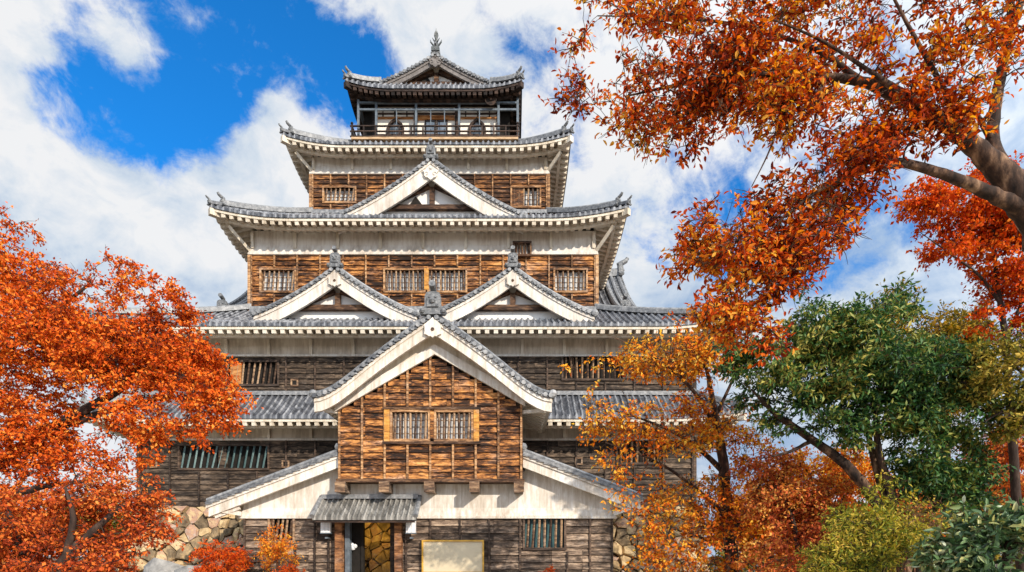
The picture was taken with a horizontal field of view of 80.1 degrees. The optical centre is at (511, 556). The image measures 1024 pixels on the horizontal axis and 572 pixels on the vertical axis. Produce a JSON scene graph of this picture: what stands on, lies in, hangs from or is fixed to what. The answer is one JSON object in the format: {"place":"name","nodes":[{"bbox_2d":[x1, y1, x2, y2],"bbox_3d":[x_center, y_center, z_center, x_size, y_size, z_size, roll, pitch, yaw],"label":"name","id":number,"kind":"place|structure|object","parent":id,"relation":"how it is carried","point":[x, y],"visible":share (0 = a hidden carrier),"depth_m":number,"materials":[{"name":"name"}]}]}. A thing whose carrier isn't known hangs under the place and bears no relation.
{"place":"outdoors","nodes":[
{"label":"outdoors","id":0,"kind":"place"},
{"bbox_2d":[0,0,1023,556],"label":"sky","id":1,"kind":"structure","parent":0,"point":[119,118],"materials":[{"name":"blue"}]},
{"bbox_2d":[41,557,997,571],"bbox_3d":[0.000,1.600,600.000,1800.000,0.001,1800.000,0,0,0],"label":"ground","id":2,"kind":"structure","parent":0,"point":[117,561],"depth_m":117.82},
{"bbox_2d":[0,481,84,559],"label":"background tree","id":3,"kind":"object","parent":2,"relation":"on","point":[36,500],"visible":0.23,"depth_m":39.16,"materials":[{"name":"orange plant"}]},
{"bbox_2d":[43,493,130,559],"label":"background tree","id":4,"kind":"object","parent":2,"relation":"on","point":[115,523],"visible":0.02,"depth_m":43.56,"materials":[{"name":"orange plant"}]},
{"bbox_2d":[118,506,709,571],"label":"stone base","id":5,"kind":"object","parent":2,"relation":"on","point":[199,523],"visible":0.21,"depth_m":26.67,"materials":[{"name":"beige stone"}]},
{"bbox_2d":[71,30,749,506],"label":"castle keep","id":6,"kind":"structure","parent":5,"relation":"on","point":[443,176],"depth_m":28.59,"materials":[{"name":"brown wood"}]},
{"bbox_2d":[177,444,269,469],"bbox_3d":[-12.980,-4.464,27.560,4.120,1.190,0.320,0,0,0],"label":"window","id":7,"kind":"structure","parent":6,"relation":"in","point":[225,457],"depth_m":27.48,"materials":[{"name":"teal wood"}]},
{"bbox_2d":[221,360,279,385],"bbox_3d":[-11.770,-8.245,27.560,2.580,1.185,0.320,0,0,0],"label":"window","id":8,"kind":"structure","parent":6,"relation":"in","point":[249,374],"depth_m":27.47,"materials":[{"name":"brown wood"}]},
{"bbox_2d":[259,268,295,292],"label":"window","id":9,"kind":"structure","parent":6,"relation":"in","point":[269,282],"depth_m":29.47,"materials":[{"name":"wood"}]},
{"bbox_2d":[322,186,356,203],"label":"window","id":10,"kind":"structure","parent":6,"relation":"in","point":[328,197],"depth_m":31.76,"materials":[{"name":"wood"}]},
{"bbox_2d":[386,117,403,134],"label":"cusped window","id":11,"kind":"structure","parent":6,"relation":"in","point":[393,122],"depth_m":33.10,"materials":[{"name":"black glass"}]},
{"bbox_2d":[383,268,425,292],"bbox_3d":[-5.192,-13.320,29.560,2.048,1.187,0.320,0,0,0],"label":"window","id":12,"kind":"structure","parent":6,"relation":"in","point":[404,282],"depth_m":29.47,"materials":[{"name":"wood"}]},
{"bbox_2d":[425,120,435,134],"bbox_3d":[-4.440,-23.017,33.160,0.600,1.375,0.071,0,0,0],"label":"door","id":13,"kind":"structure","parent":6,"relation":"in","point":[427,122],"depth_m":33.15,"materials":[{"name":"glass"}]},
{"bbox_2d":[437,120,447,134],"bbox_3d":[-3.800,-23.017,33.160,0.600,1.375,0.071,0,0,0],"label":"door","id":14,"kind":"structure","parent":6,"relation":"in","point":[439,122],"depth_m":33.15,"materials":[{"name":"glass"}]},
{"bbox_2d":[427,268,466,292],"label":"window","id":15,"kind":"structure","parent":6,"relation":"in","point":[445,282],"depth_m":29.47,"materials":[{"name":"wood"}]},
{"bbox_2d":[468,118,485,134],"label":"cusped window","id":16,"kind":"structure","parent":6,"relation":"in","point":[476,121],"depth_m":33.11,"materials":[{"name":"black glass"}]},
{"bbox_2d":[485,94,496,105],"bbox_3d":[-1.123,-24.501,32.472,0.629,1.062,0.305,0,0,0],"label":"loudspeaker","id":17,"kind":"object","parent":6,"relation":"hanging from","point":[490,101],"visible":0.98,"depth_m":32.42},
{"bbox_2d":[513,241,531,256],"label":"window","id":18,"kind":"structure","parent":6,"relation":"in","point":[515,243],"depth_m":29.29,"materials":[{"name":"wood"}]},
{"bbox_2d":[510,186,540,208],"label":"window","id":19,"kind":"structure","parent":6,"relation":"in","point":[519,198],"depth_m":31.75,"materials":[{"name":"wood"}]},
{"bbox_2d":[553,268,587,292],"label":"window","id":20,"kind":"structure","parent":6,"relation":"in","point":[563,282],"depth_m":29.47,"materials":[{"name":"wood"}]},
{"bbox_2d":[561,356,624,380],"bbox_3d":[3.648,-8.491,27.560,2.837,1.185,0.320,0,0,0],"label":"window","id":21,"kind":"structure","parent":6,"relation":"in","point":[603,374],"depth_m":27.51,"materials":[{"name":"brown wood"}]},
{"bbox_2d":[616,440,658,464],"bbox_3d":[5.647,-4.712,27.560,1.920,1.190,0.320,0,0,0],"label":"window","id":22,"kind":"structure","parent":6,"relation":"in","point":[640,460],"depth_m":27.47,"materials":[{"name":"brown wood"}]},
{"bbox_2d":[704,487,807,567],"bbox_3d":[14.146,-1.290,34.076,7.612,5.831,5.275,0,0,0],"label":"background tree","id":23,"kind":"object","parent":2,"relation":"on","point":[760,531],"visible":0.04,"depth_m":33.23,"materials":[{"name":"orange plant"}]},
{"bbox_2d":[705,545,1015,571],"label":"hedge","id":24,"kind":"object","parent":2,"relation":"on","point":[892,570],"visible":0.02,"depth_m":47.47,"materials":[{"name":"green plant"}]},
{"bbox_2d":[832,477,913,543],"bbox_3d":[21.646,-1.813,37.808,8.542,6.864,5.572,0,0,0],"label":"background tree","id":25,"kind":"object","parent":2,"relation":"on","point":[839,498],"visible":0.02,"depth_m":36.99,"materials":[{"name":"orange plant"}]},
{"label":"forecourt","id":26,"kind":"structure","parent":0,"visible":0},
{"bbox_2d":[0,462,187,571],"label":"maple tree","id":27,"kind":"object","parent":26,"relation":"on","point":[22,540],"visible":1,"depth_m":10.35,"materials":[{"name":"orange plant"}]},
{"bbox_2d":[0,201,263,501],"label":"maple tree","id":28,"kind":"object","parent":26,"relation":"on","point":[76,348],"visible":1,"depth_m":11.44,"materials":[{"name":"orange plant"}]},
{"bbox_2d":[143,558,183,571],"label":"boulder","id":29,"kind":"object","parent":26,"relation":"on","point":[156,565],"visible":0.92,"depth_m":24.82,"materials":[{"name":"stone"}]},
{"bbox_2d":[174,565,200,571],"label":"boulder","id":30,"kind":"object","parent":26,"relation":"on","point":[185,568],"visible":0.35,"depth_m":24.67,"materials":[{"name":"stone"}]},
{"bbox_2d":[184,539,253,571],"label":"round bush","id":31,"kind":"object","parent":26,"relation":"on","point":[230,558],"visible":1,"depth_m":22.23,"materials":[{"name":"red plant"}]},
{"bbox_2d":[253,520,303,571],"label":"young maple","id":32,"kind":"object","parent":26,"relation":"on","point":[279,552],"visible":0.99,"depth_m":21.37,"materials":[{"name":"orange plant"}]},
{"bbox_2d":[272,563,305,571],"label":"bush","id":33,"kind":"object","parent":26,"relation":"on","point":[292,569],"visible":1,"depth_m":20.42,"materials":[{"name":"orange plant"}]},
{"bbox_2d":[205,280,642,571],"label":"entrance building","id":34,"kind":"structure","parent":26,"relation":"on","point":[450,476],"depth_m":22.62,"materials":[{"name":"wood"}]},
{"bbox_2d":[267,518,294,542],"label":"window","id":35,"kind":"structure","parent":34,"relation":"in","point":[289,524],"depth_m":23.17,"materials":[{"name":"brown wood"}]},
{"bbox_2d":[320,523,331,538],"bbox_3d":[-6.954,-1.198,22.935,0.408,1.080,0.530,0,0,0],"label":"hanging lantern","id":36,"kind":"object","parent":34,"relation":"hanging from","point":[325,528],"visible":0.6,"depth_m":22.70,"materials":[{"name":"white paper"}]},
{"bbox_2d":[351,543,356,549],"bbox_3d":[-6.148,-0.409,23.517,0.354,0.380,0.252,0,0,33],"label":"wall decoration","id":37,"kind":"object","parent":34,"relation":"attached to","point":[353,545],"depth_m":23.44,"materials":[{"name":"white paper"}]},
{"bbox_2d":[390,409,430,440],"bbox_3d":[-3.767,-4.831,22.660,1.486,1.184,0.320,0,0,0],"label":"window","id":38,"kind":"structure","parent":34,"relation":"in","point":[403,427],"depth_m":22.57,"materials":[{"name":"wood"}]},
{"bbox_2d":[405,519,416,538],"bbox_3d":[-3.776,-1.198,22.935,0.408,1.080,0.530,0,0,0],"label":"hanging lantern","id":39,"kind":"object","parent":34,"relation":"hanging from","point":[410,528],"visible":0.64,"depth_m":22.70,"materials":[{"name":"white paper"}]},
{"bbox_2d":[422,540,483,571],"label":"notice board","id":40,"kind":"object","parent":34,"relation":"attached to","point":[452,555],"visible":1,"depth_m":23.02,"materials":[{"name":"beige"}]},
{"bbox_2d":[434,409,473,440],"bbox_3d":[-2.155,-4.831,22.660,1.456,1.184,0.320,0,0,0],"label":"window","id":41,"kind":"structure","parent":34,"relation":"in","point":[447,427],"depth_m":22.57,"materials":[{"name":"wood"}]},
{"bbox_2d":[523,518,565,549],"bbox_3d":[1.237,-0.879,23.260,1.645,1.302,0.320,0,0,0],"label":"window","id":42,"kind":"structure","parent":34,"relation":"in","point":[538,533],"depth_m":23.17,"materials":[{"name":"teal wood"}]},
{"bbox_2d":[539,564,555,571],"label":"bush","id":43,"kind":"object","parent":26,"relation":"on","point":[548,569],"visible":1,"depth_m":21.97,"materials":[{"name":"orange plant"}]},
{"bbox_2d":[558,311,784,571],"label":"cherry tree","id":44,"kind":"object","parent":26,"relation":"on","point":[692,359],"visible":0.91,"depth_m":14.97,"materials":[{"name":"orange plant"}]},
{"bbox_2d":[538,0,1023,370],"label":"cherry tree","id":45,"kind":"object","parent":26,"relation":"on","point":[790,247],"visible":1,"depth_m":7.09,"materials":[{"name":"orange plant"}]},
{"bbox_2d":[718,446,874,571],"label":"maple tree","id":46,"kind":"object","parent":26,"relation":"on","point":[800,501],"visible":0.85,"depth_m":13.91,"materials":[{"name":"orange plant"}]},
{"bbox_2d":[732,441,922,547],"bbox_3d":[9.875,-1.009,18.928,6.372,5.214,2.847,0,0,0],"label":"maple tree","id":47,"kind":"object","parent":26,"relation":"on","point":[864,467],"visible":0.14,"depth_m":18.67,"materials":[{"name":"orange plant"}]},
{"bbox_2d":[705,271,1023,571],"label":"evergreen tree","id":48,"kind":"object","parent":26,"relation":"on","point":[911,393],"visible":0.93,"depth_m":12.45,"materials":[{"name":"green plant"}]},
{"bbox_2d":[793,502,941,571],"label":"shrub","id":49,"kind":"object","parent":26,"relation":"on","point":[880,540],"visible":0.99,"depth_m":10.50,"materials":[{"name":"green plant"}]},
{"bbox_2d":[817,469,968,571],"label":"shrub","id":50,"kind":"object","parent":26,"relation":"on","point":[884,499],"visible":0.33,"depth_m":12.09,"materials":[{"name":"green plant"}]},
{"bbox_2d":[891,496,948,571],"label":"shrub","id":51,"kind":"object","parent":26,"relation":"on","point":[916,514],"visible":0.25,"depth_m":11.38,"materials":[{"name":"green plant"}]},
{"bbox_2d":[866,278,1007,518],"bbox_3d":[12.358,-3.246,18.077,4.223,9.716,2.495,0,0,17],"label":"oak tree","id":52,"kind":"object","parent":26,"relation":"on","point":[961,324],"visible":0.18,"depth_m":17.63,"materials":[{"name":"green plant"}]},
{"bbox_2d":[884,150,1023,570],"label":"red maple","id":53,"kind":"object","parent":26,"relation":"on","point":[1000,233],"visible":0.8,"depth_m":13.88,"materials":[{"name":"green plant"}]},
{"bbox_2d":[906,495,1023,571],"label":"shrub","id":54,"kind":"object","parent":26,"relation":"on","point":[983,539],"visible":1,"depth_m":8.91,"materials":[{"name":"green plant"}]},
{"bbox_2d":[946,318,1023,447],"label":"olive tree","id":55,"kind":"object","parent":26,"relation":"on","point":[990,366],"visible":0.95,"depth_m":11.91,"materials":[{"name":"green plant"}]},
{"bbox_2d":[951,431,1023,565],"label":"maple tree","id":56,"kind":"object","parent":26,"relation":"on","point":[1003,457],"visible":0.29,"depth_m":14.73,"materials":[{"name":"orange plant"}]}
]}

